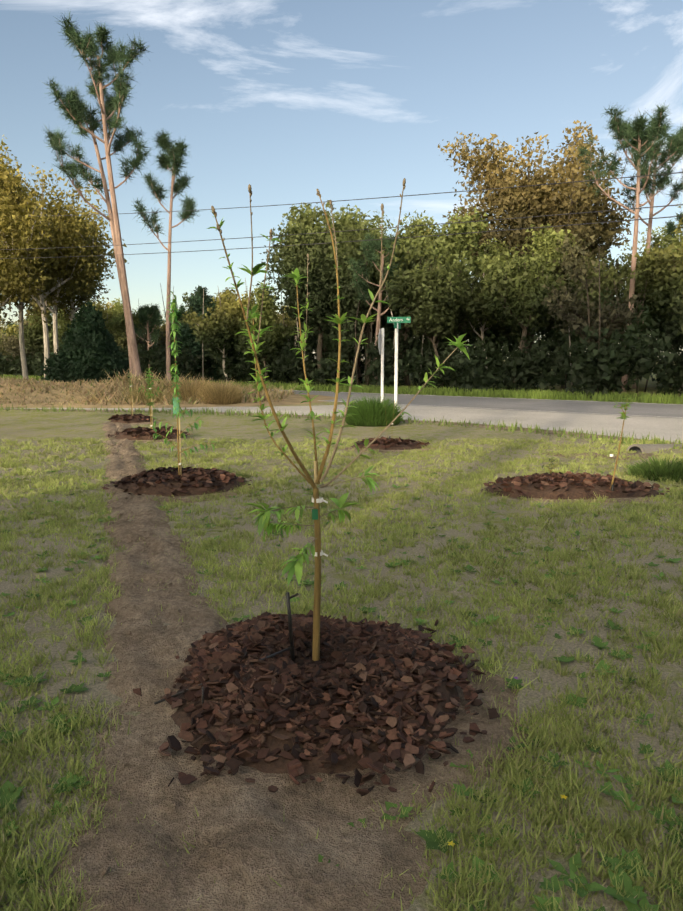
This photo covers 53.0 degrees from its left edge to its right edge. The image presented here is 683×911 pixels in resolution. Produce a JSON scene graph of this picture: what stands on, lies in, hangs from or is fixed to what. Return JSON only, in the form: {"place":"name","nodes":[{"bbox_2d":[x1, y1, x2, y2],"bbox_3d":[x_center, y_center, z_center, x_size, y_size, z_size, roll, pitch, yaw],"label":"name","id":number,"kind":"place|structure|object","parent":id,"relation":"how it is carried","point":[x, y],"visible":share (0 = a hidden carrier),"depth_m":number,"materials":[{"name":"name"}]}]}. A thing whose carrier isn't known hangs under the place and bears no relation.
{"place":"outdoors","nodes":[
{"label":"outdoors","id":0,"kind":"place"},
{"bbox_2d":[0,360,682,910],"bbox_3d":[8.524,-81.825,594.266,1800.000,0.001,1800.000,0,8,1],"label":"lawn","id":1,"kind":"structure","parent":0,"point":[24,424],"depth_m":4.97,"materials":[{"name":"green plant"}]},
{"bbox_2d":[0,323,16,360],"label":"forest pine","id":2,"kind":"object","parent":1,"relation":"on","point":[6,324],"visible":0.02,"depth_m":69.15,"materials":[{"name":"green plant"}]},
{"bbox_2d":[0,317,39,362],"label":"forest tree","id":3,"kind":"object","parent":1,"relation":"on","point":[12,344],"visible":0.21,"depth_m":56.38,"materials":[{"name":"green plant"}]},
{"bbox_2d":[0,323,39,359],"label":"forest tree","id":4,"kind":"object","parent":1,"relation":"on","point":[8,331],"visible":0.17,"depth_m":59.63,"materials":[{"name":"green plant"}]},
{"bbox_2d":[13,305,59,358],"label":"forest tree","id":5,"kind":"object","parent":1,"relation":"on","point":[32,335],"visible":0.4,"depth_m":54.16,"materials":[{"name":"green plant"}]},
{"bbox_2d":[0,144,72,328],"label":"yard tree","id":6,"kind":"object","parent":1,"relation":"on","point":[4,300],"visible":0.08,"depth_m":41.49,"materials":[{"name":"green plant"}]},
{"bbox_2d":[0,167,105,379],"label":"yard tree","id":7,"kind":"object","parent":1,"relation":"on","point":[22,349],"visible":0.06,"depth_m":43.57,"materials":[{"name":"green plant"}]},
{"bbox_2d":[0,176,112,352],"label":"yard tree","id":8,"kind":"object","parent":1,"relation":"on","point":[56,297],"visible":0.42,"depth_m":40.77,"materials":[{"name":"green plant"}]},
{"bbox_2d":[39,307,77,352],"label":"forest tree","id":9,"kind":"object","parent":1,"relation":"on","point":[61,322],"visible":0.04,"depth_m":50.96,"materials":[{"name":"green plant"}]},
{"bbox_2d":[0,135,126,377],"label":"yard tree","id":10,"kind":"object","parent":1,"relation":"on","point":[27,268],"visible":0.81,"depth_m":38.78,"materials":[{"name":"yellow plant"}]},
{"bbox_2d":[30,203,128,326],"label":"yard tree","id":11,"kind":"object","parent":1,"relation":"on","point":[71,313],"visible":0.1,"depth_m":46.06,"materials":[{"name":"green plant"}]},
{"bbox_2d":[39,301,129,382],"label":"conifer tree","id":12,"kind":"object","parent":1,"relation":"on","point":[90,350],"visible":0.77,"depth_m":35.76,"materials":[{"name":"green plant"}]},
{"bbox_2d":[41,11,149,377],"bbox_3d":[-10.117,-10.434,30.081,4.491,16.340,4.754,0,8,1],"label":"pine","id":13,"kind":"object","parent":1,"relation":"on","point":[85,46],"visible":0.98,"depth_m":28.56,"materials":[{"name":"green plant"}]},
{"bbox_2d":[43,84,151,378],"bbox_3d":[-10.691,-9.445,30.819,4.706,14.141,4.382,-4,9,-25],"label":"pine","id":14,"kind":"object","parent":1,"relation":"on","point":[59,148],"visible":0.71,"depth_m":30.60,"materials":[{"name":"green plant"}]},
{"bbox_2d":[85,295,115,327],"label":"forest tree","id":15,"kind":"object","parent":1,"relation":"on","point":[105,313],"visible":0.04,"depth_m":55.15,"materials":[{"name":"green plant"}]},
{"bbox_2d":[103,309,139,355],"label":"forest tree","id":16,"kind":"object","parent":1,"relation":"on","point":[117,329],"visible":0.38,"depth_m":48.69,"materials":[{"name":"green plant"}]},
{"bbox_2d":[108,298,142,346],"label":"forest tree","id":17,"kind":"object","parent":1,"relation":"on","point":[117,310],"visible":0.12,"depth_m":61.50,"materials":[{"name":"green plant"}]},
{"bbox_2d":[101,421,159,424],"bbox_3d":[-5.361,-0.817,17.520,1.760,0.162,1.600,0,8,1],"label":"mulch soil pad","id":18,"kind":"object","parent":1,"relation":"on","point":[105,423],"visible":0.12,"depth_m":17.05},
{"bbox_2d":[107,414,153,421],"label":"mulch chips","id":19,"kind":"object","parent":18,"relation":"on","point":[127,417],"visible":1,"depth_m":17.28,"materials":[{"name":"brown wood"}]},
{"bbox_2d":[110,418,151,422],"bbox_3d":[-5.361,-0.903,17.508,1.188,0.156,1.080,0,8,1],"label":"mulch base","id":20,"kind":"object","parent":18,"relation":"on","point":[131,421],"visible":0.21,"depth_m":17.13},
{"bbox_2d":[128,374,132,414],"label":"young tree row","id":21,"kind":"object","parent":1,"relation":"on","point":[131,385],"visible":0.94,"depth_m":17.41,"materials":[{"name":"beige plant"}]},
{"bbox_2d":[124,384,168,402],"bbox_3d":[-6.917,-2.226,24.456,1.817,0.804,1.788,0,8,1],"label":"dry grass clump","id":22,"kind":"object","parent":1,"relation":"on","point":[146,397],"depth_m":24.13,"materials":[{"name":"beige plant"}]},
{"bbox_2d":[133,303,163,373],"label":"forest pine","id":23,"kind":"object","parent":1,"relation":"on","point":[145,311],"visible":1,"depth_m":47.21,"materials":[{"name":"green plant"}]},
{"bbox_2d":[138,368,160,428],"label":"young tree","id":24,"kind":"object","parent":1,"relation":"on","point":[148,380],"visible":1,"depth_m":13.85,"materials":[{"name":"green plant"}]},
{"bbox_2d":[135,305,172,350],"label":"forest tree","id":25,"kind":"object","parent":1,"relation":"on","point":[140,341],"visible":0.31,"depth_m":55.64,"materials":[{"name":"green plant"}]},
{"bbox_2d":[156,321,172,343],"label":"forest tree","id":26,"kind":"object","parent":1,"relation":"on","point":[163,328],"visible":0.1,"depth_m":59.10,"materials":[{"name":"green plant"}]},
{"bbox_2d":[131,129,201,383],"bbox_3d":[-8.295,-8.579,31.738,3.580,12.163,2.968,2,8,17],"label":"pine","id":27,"kind":"object","parent":1,"relation":"on","point":[174,156],"visible":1,"depth_m":31.34,"materials":[{"name":"green plant"}]},
{"bbox_2d":[0,366,334,407],"bbox_3d":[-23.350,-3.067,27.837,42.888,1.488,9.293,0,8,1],"label":"dry grass","id":28,"kind":"structure","parent":1,"relation":"on","point":[124,380],"depth_m":25.87,"materials":[{"name":"plant"}]},
{"bbox_2d":[161,304,189,323],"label":"forest pine","id":29,"kind":"object","parent":1,"relation":"on","point":[182,307],"visible":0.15,"depth_m":77.08,"materials":[{"name":"green plant"}]},
{"bbox_2d":[170,309,190,340],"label":"forest pine","id":30,"kind":"object","parent":1,"relation":"on","point":[180,316],"visible":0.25,"depth_m":51.32,"materials":[{"name":"green plant"}]},
{"bbox_2d":[151,291,216,474],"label":"young tree","id":31,"kind":"object","parent":1,"relation":"on","point":[173,317],"visible":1,"depth_m":8.40,"materials":[{"name":"green plant"}]},
{"bbox_2d":[165,375,215,400],"bbox_3d":[-5.513,-2.489,25.223,2.142,1.112,2.183,0,8,1],"label":"dry grass clump","id":32,"kind":"object","parent":1,"relation":"on","point":[189,392],"depth_m":24.74,"materials":[{"name":"beige plant"}]},
{"bbox_2d":[175,292,214,331],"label":"forest tree","id":33,"kind":"object","parent":1,"relation":"on","point":[186,305],"visible":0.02,"depth_m":48.56,"materials":[{"name":"green plant"}]},
{"bbox_2d":[172,285,229,382],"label":"cedar","id":34,"kind":"object","parent":1,"relation":"on","point":[186,337],"visible":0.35,"depth_m":45.26,"materials":[{"name":"green plant"}]},
{"bbox_2d":[197,379,244,404],"bbox_3d":[-4.327,-2.338,24.530,1.872,1.005,1.957,0,8,1],"label":"dry grass clump","id":35,"kind":"object","parent":1,"relation":"on","point":[219,395],"depth_m":24.09,"materials":[{"name":"beige plant"}]},
{"bbox_2d":[182,291,260,381],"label":"forest tree","id":36,"kind":"object","parent":1,"relation":"on","point":[218,333],"visible":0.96,"depth_m":41.42,"materials":[{"name":"green plant"}]},
{"bbox_2d":[211,287,237,303],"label":"forest tree","id":37,"kind":"object","parent":1,"relation":"on","point":[220,293],"depth_m":53.84,"materials":[{"name":"green plant"}]},
{"bbox_2d":[208,290,249,331],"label":"forest tree","id":38,"kind":"object","parent":1,"relation":"on","point":[227,296],"visible":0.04,"depth_m":46.02,"materials":[{"name":"green plant"}]},
{"bbox_2d":[41,422,431,910],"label":"trench soil","id":39,"kind":"structure","parent":1,"relation":"on","point":[242,853],"depth_m":2.34,"materials":[{"name":"brown soil"}]},
{"bbox_2d":[113,437,194,442],"bbox_3d":[-3.883,-0.257,14.008,2.160,0.300,1.620,0,8,1],"label":"mulch soil pad","id":40,"kind":"object","parent":39,"relation":"on","point":[162,440],"visible":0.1,"depth_m":13.45,"materials":[{"name":"brown soil"}]},
{"bbox_2d":[108,425,192,438],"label":"mulch chips","id":41,"kind":"object","parent":40,"relation":"on","point":[139,430],"visible":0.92,"depth_m":13.74,"materials":[{"name":"brown wood"}]},
{"bbox_2d":[116,431,186,439],"bbox_3d":[-3.883,-0.420,13.985,1.555,0.178,1.166,0,8,1],"label":"mulch base","id":42,"kind":"object","parent":40,"relation":"on","point":[130,437],"visible":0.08,"depth_m":13.61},
{"bbox_2d":[105,483,252,502],"bbox_3d":[-2.028,0.481,8.578,2.300,0.253,1.900,0,8,1],"label":"mulch soil pad","id":43,"kind":"object","parent":39,"relation":"on","point":[184,499],"visible":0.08,"depth_m":7.90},
{"bbox_2d":[102,467,251,494],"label":"mulch chips","id":44,"kind":"object","parent":43,"relation":"on","point":[159,474],"visible":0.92,"depth_m":8.30,"materials":[{"name":"brown wood"}]},
{"bbox_2d":[117,475,241,496],"bbox_3d":[-2.028,0.335,8.557,1.689,0.192,1.395,0,8,1],"label":"mulch base","id":45,"kind":"object","parent":43,"relation":"on","point":[153,490],"visible":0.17,"depth_m":8.07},
{"bbox_2d":[131,655,537,836],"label":"mulch soil","id":46,"kind":"structure","parent":39,"relation":"on","point":[336,801],"depth_m":2.60,"materials":[{"name":"brown soil"}]},
{"bbox_2d":[154,592,298,704],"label":"irrigation stakes","id":47,"kind":"object","parent":46,"relation":"on","point":[291,647],"visible":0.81,"depth_m":3.25,"materials":[{"name":"black plastic"}]},
{"bbox_2d":[170,643,458,774],"bbox_3d":[-0.130,1.067,3.339,1.512,0.193,1.663,0,8,1],"label":"mulch base","id":48,"kind":"object","parent":46,"relation":"on","point":[179,717],"visible":0.08,"depth_m":2.79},
{"bbox_2d":[133,609,499,796],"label":"mulch chips","id":49,"kind":"object","parent":46,"relation":"on","point":[372,653],"visible":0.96,"depth_m":2.98,"materials":[{"name":"brown wood"}]},
{"bbox_2d":[207,178,471,660],"bbox_3d":[-0.127,-0.009,3.210,1.029,2.420,1.314,6,10,38],"label":"young tree","id":50,"kind":"object","parent":46,"relation":"on","point":[265,524],"visible":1,"depth_m":3.19,"materials":[{"name":"green plant"}]},
{"bbox_2d":[235,295,295,380],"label":"forest tree","id":51,"kind":"object","parent":1,"relation":"on","point":[277,335],"visible":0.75,"depth_m":39.24,"materials":[{"name":"green plant"}]},
{"bbox_2d":[249,282,285,320],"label":"forest tree","id":52,"kind":"object","parent":1,"relation":"on","point":[257,293],"visible":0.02,"depth_m":52.29,"materials":[{"name":"green plant"}]},
{"bbox_2d":[274,304,317,351],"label":"forest tree","id":53,"kind":"object","parent":1,"relation":"on","point":[292,323],"visible":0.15,"depth_m":49.31,"materials":[{"name":"green plant"}]},
{"bbox_2d":[256,200,376,368],"bbox_3d":[-1.384,-9.018,38.714,6.844,11.089,6.664,0,8,1],"label":"tree","id":54,"kind":"object","parent":1,"relation":"on","point":[322,295],"visible":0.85,"depth_m":37.60,"materials":[{"name":"green plant"}]},
{"bbox_2d":[0,250,649,392],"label":"tree trunks","id":55,"kind":"object","parent":1,"relation":"on","point":[355,342],"visible":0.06,"depth_m":36.02,"materials":[{"name":"brown plant"}]},
{"bbox_2d":[0,285,682,397],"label":"forest understorey shrubs","id":56,"kind":"object","parent":1,"relation":"on","point":[614,364],"visible":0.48,"depth_m":33.83,"materials":[{"name":"green plant"}]},
{"bbox_2d":[0,467,682,910],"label":"lawn weeds","id":57,"kind":"object","parent":1,"relation":"on","point":[432,841],"visible":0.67,"depth_m":2.57,"materials":[{"name":"green plant"}]},
{"bbox_2d":[0,374,682,403],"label":"verge grass","id":58,"kind":"structure","parent":1,"relation":"on","point":[661,398],"depth_m":29.36,"materials":[{"name":"green plant"}]},
{"bbox_2d":[0,404,682,448],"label":"road edge grass","id":59,"kind":"structure","parent":1,"relation":"on","point":[285,415],"depth_m":17.28,"materials":[{"name":"green plant"}]},
{"bbox_2d":[2,409,682,443],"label":"road edge","id":60,"kind":"object","parent":1,"relation":"on","point":[506,428],"visible":0.29,"depth_m":17.20,"materials":[{"name":"concrete"}]},
{"bbox_2d":[3,405,682,442],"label":"road","id":61,"kind":"structure","parent":1,"relation":"on","point":[666,428],"depth_m":18.62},
{"bbox_2d":[358,360,361,382],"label":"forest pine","id":62,"kind":"object","parent":1,"relation":"on","point":[359,372],"depth_m":47.08,"materials":[{"name":"brown plant"}]},
{"bbox_2d":[343,394,405,426],"bbox_3d":[0.784,-1.167,16.945,1.668,0.795,1.718,0,8,1],"label":"grass clump","id":63,"kind":"object","parent":1,"relation":"on","point":[370,413],"visible":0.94,"depth_m":16.52,"materials":[{"name":"green plant"}]},
{"bbox_2d":[344,230,407,385],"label":"tree","id":64,"kind":"object","parent":1,"relation":"on","point":[370,248],"visible":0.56,"depth_m":35.01,"materials":[{"name":"green plant"}]},
{"bbox_2d":[316,204,436,385],"bbox_3d":[1.588,-9.364,40.344,7.325,11.323,6.800,-3,8,-20],"label":"tree","id":65,"kind":"object","parent":1,"relation":"on","point":[346,220],"visible":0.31,"depth_m":38.83,"materials":[{"name":"green plant"}]},
{"bbox_2d":[378,328,383,401],"bbox_3d":[1.211,-2.365,20.387,0.115,2.810,0.739,2,8,13],"label":"post","id":66,"kind":"object","parent":1,"relation":"on","point":[381,341],"visible":0.9,"depth_m":20.26,"materials":[{"name":"paint"}]},
{"bbox_2d":[373,220,400,372],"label":"forest tree","id":67,"kind":"object","parent":1,"relation":"on","point":[384,235],"depth_m":55.89,"materials":[{"name":"green plant"}]},
{"bbox_2d":[342,447,434,452],"bbox_3d":[0.850,-0.086,12.476,2.125,0.217,1.445,0,8,1],"label":"soil patch","id":68,"kind":"object","parent":1,"relation":"on","point":[361,449],"visible":0.15,"depth_m":12.04,"materials":[{"name":"brown soil"}]},
{"bbox_2d":[351,442,423,449],"bbox_3d":[0.850,-0.190,12.462,1.485,0.147,1.010,0,8,1],"label":"mulch base","id":69,"kind":"object","parent":68,"relation":"on","point":[407,447],"visible":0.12,"depth_m":12.12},
{"bbox_2d":[355,436,429,447],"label":"mulch chips","id":70,"kind":"object","parent":68,"relation":"on","point":[382,440],"visible":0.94,"depth_m":12.30,"materials":[{"name":"brown wood"}]},
{"bbox_2d":[380,325,401,375],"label":"forest tree","id":71,"kind":"object","parent":1,"relation":"on","point":[393,330],"visible":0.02,"depth_m":51.95,"materials":[{"name":"green plant"}]},
{"bbox_2d":[387,317,410,408],"bbox_3d":[1.520,-2.180,18.334,0.507,3.016,0.378,-4,9,-29],"label":"street name sign","id":72,"kind":"object","parent":1,"relation":"on","point":[397,321],"visible":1,"depth_m":18.20,"materials":[{"name":"metal"}]},
{"bbox_2d":[369,210,448,384],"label":"tree","id":73,"kind":"object","parent":1,"relation":"on","point":[416,232],"depth_m":41.78,"materials":[{"name":"green plant"}]},
{"bbox_2d":[411,228,454,379],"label":"forest tree","id":74,"kind":"object","parent":1,"relation":"on","point":[435,258],"depth_m":42.26,"materials":[{"name":"green plant"}]},
{"bbox_2d":[377,205,494,385],"bbox_3d":[4.663,-7.359,33.932,5.923,9.133,6.118,0,8,1],"label":"forest tree","id":75,"kind":"object","parent":1,"relation":"on","point":[426,300],"visible":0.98,"depth_m":32.69,"materials":[{"name":"green plant"}]},
{"bbox_2d":[407,251,480,346],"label":"forest tree","id":76,"kind":"object","parent":1,"relation":"on","point":[460,328],"visible":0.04,"depth_m":39.53,"materials":[{"name":"green plant"}]},
{"bbox_2d":[416,216,471,343],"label":"forest tree","id":77,"kind":"object","parent":1,"relation":"on","point":[429,233],"depth_m":45.10,"materials":[{"name":"green plant"}]},
{"bbox_2d":[453,237,521,368],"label":"forest tree","id":78,"kind":"object","parent":1,"relation":"on","point":[483,320],"visible":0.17,"depth_m":34.65,"materials":[{"name":"green plant"}]},
{"bbox_2d":[471,326,522,376],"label":"forest tree","id":79,"kind":"object","parent":1,"relation":"on","point":[494,340],"depth_m":47.60,"materials":[{"name":"green plant"}]},
{"bbox_2d":[448,677,566,854],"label":"lawn flowers","id":80,"kind":"object","parent":1,"relation":"on","point":[451,843],"visible":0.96,"depth_m":2.22,"materials":[{"name":"yellow plant"}]},
{"bbox_2d":[474,223,577,382],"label":"forest tree","id":81,"kind":"object","parent":1,"relation":"on","point":[522,290],"visible":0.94,"depth_m":31.69,"materials":[{"name":"green plant"}]},
{"bbox_2d":[438,120,639,386],"bbox_3d":[10.951,-11.456,39.580,10.755,15.678,12.169,0,8,1],"label":"oak","id":82,"kind":"object","parent":1,"relation":"on","point":[551,199],"visible":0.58,"depth_m":37.06,"materials":[{"name":"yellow plant"}]},
{"bbox_2d":[480,491,650,502],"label":"mulch bed soil","id":83,"kind":"structure","parent":1,"relation":"on","point":[619,500],"depth_m":7.79,"materials":[{"name":"brown soil"}]},
{"bbox_2d":[542,457,561,472],"bbox_3d":[2.661,0.181,8.671,0.251,0.326,0.129,0,8,1],"label":"weed","id":84,"kind":"object","parent":83,"relation":"on","point":[551,464],"visible":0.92,"depth_m":8.67,"materials":[{"name":"green plant"}]},
{"bbox_2d":[481,479,660,498],"bbox_3d":[2.782,0.375,8.326,2.257,0.178,1.188,0,8,1],"label":"mulch bed base","id":85,"kind":"object","parent":83,"relation":"on","point":[572,492],"visible":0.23,"depth_m":7.94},
{"bbox_2d":[483,471,679,496],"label":"mulch chips","id":86,"kind":"object","parent":85,"relation":"on","point":[585,479],"visible":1,"depth_m":8.14,"materials":[{"name":"brown wood"}]},
{"bbox_2d":[610,398,631,490],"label":"sapling","id":87,"kind":"object","parent":83,"relation":"on","point":[623,414],"visible":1,"depth_m":7.89,"materials":[{"name":"green plant"}]},
{"bbox_2d":[540,238,625,388],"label":"forest tree","id":88,"kind":"object","parent":1,"relation":"on","point":[610,280],"visible":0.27,"depth_m":36.53,"materials":[{"name":"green plant"}]},
{"bbox_2d":[536,233,643,392],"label":"forest tree","id":89,"kind":"object","parent":1,"relation":"on","point":[578,311],"visible":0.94,"depth_m":28.43,"materials":[{"name":"green plant"}]},
{"bbox_2d":[542,452,659,459],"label":"culvert washout sand","id":90,"kind":"structure","parent":1,"relation":"on","point":[641,455],"depth_m":11.38,"materials":[{"name":"soil"}]},
{"bbox_2d":[574,245,642,332],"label":"forest tree","id":91,"kind":"object","parent":1,"relation":"on","point":[623,269],"visible":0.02,"depth_m":40.53,"materials":[{"name":"green plant"}]},
{"bbox_2d":[576,100,682,391],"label":"pine","id":92,"kind":"object","parent":1,"relation":"on","point":[634,131],"visible":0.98,"depth_m":31.88,"materials":[{"name":"green plant"}]},
{"bbox_2d":[615,221,679,348],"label":"forest tree","id":93,"kind":"object","parent":1,"relation":"on","point":[644,240],"visible":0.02,"depth_m":55.24,"materials":[{"name":"green plant"}]},
{"bbox_2d":[615,231,682,386],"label":"forest tree","id":94,"kind":"object","parent":1,"relation":"on","point":[675,240],"visible":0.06,"depth_m":38.66,"materials":[{"name":"green plant"}]},
{"bbox_2d":[620,122,682,388],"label":"pine","id":95,"kind":"object","parent":1,"relation":"on","point":[675,193],"visible":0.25,"depth_m":36.09,"materials":[{"name":"green plant"}]},
{"bbox_2d":[620,241,682,389],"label":"forest tree","id":96,"kind":"object","parent":1,"relation":"on","point":[640,288],"visible":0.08,"depth_m":35.69,"materials":[{"name":"green plant"}]},
{"bbox_2d":[622,454,682,481],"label":"grass clump","id":97,"kind":"object","parent":1,"relation":"on","point":[672,469],"depth_m":9.25,"materials":[{"name":"green plant"}]},
{"bbox_2d":[626,444,682,452],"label":"culvert pipe","id":98,"kind":"object","parent":1,"relation":"on","point":[643,448],"visible":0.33,"depth_m":11.92,"materials":[{"name":"concrete"}]},
{"bbox_2d":[627,205,682,323],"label":"forest tree","id":99,"kind":"object","parent":1,"relation":"on","point":[659,274],"visible":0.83,"depth_m":30.84,"materials":[{"name":"green plant"}]},
{"bbox_2d":[660,212,682,247],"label":"forest pine","id":100,"kind":"object","parent":1,"relation":"on","point":[670,226],"visible":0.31,"depth_m":45.55,"materials":[{"name":"green plant"}]},
{"bbox_2d":[666,273,682,335],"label":"forest tree","id":101,"kind":"object","parent":1,"relation":"on","point":[678,282],"visible":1,"depth_m":26.82,"materials":[{"name":"green plant"}]},
{"bbox_2d":[0,215,682,258],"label":"wire","id":102,"kind":"object","parent":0,"point":[389,238],"visible":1,"depth_m":18.54,"materials":[{"name":"grey metal"}]},
{"bbox_2d":[0,0,682,358],"label":"sky","id":103,"kind":"structure","parent":0,"point":[288,100],"materials":[{"name":"blue"}]},
{"bbox_2d":[38,381,682,417],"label":"road","id":104,"kind":"structure","parent":0,"point":[607,408],"depth_m":24.31,"materials":[{"name":"grey asphalt"}]},
{"bbox_2d":[239,388,679,404],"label":"road edge line","id":105,"kind":"object","parent":104,"relation":"on","point":[512,398],"visible":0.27,"depth_m":27.97,"materials":[{"name":"paint"}]},
{"bbox_2d":[318,400,681,417],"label":"road edge line","id":106,"kind":"object","parent":104,"relation":"on","point":[528,410],"visible":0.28,"depth_m":21.40,"materials":[{"name":"paint"}]},
{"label":"utility pole line","id":107,"kind":"object","parent":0,"visible":0},
{"bbox_2d":[2,204,682,249],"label":"wire","id":108,"kind":"object","parent":107,"relation":"attached to","point":[388,227],"visible":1,"depth_m":18.54,"materials":[{"name":"grey metal"}]},
{"bbox_2d":[59,172,682,215],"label":"wire","id":109,"kind":"object","parent":107,"relation":"attached to","point":[414,195],"visible":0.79,"depth_m":18.57,"materials":[{"name":"grey metal"}]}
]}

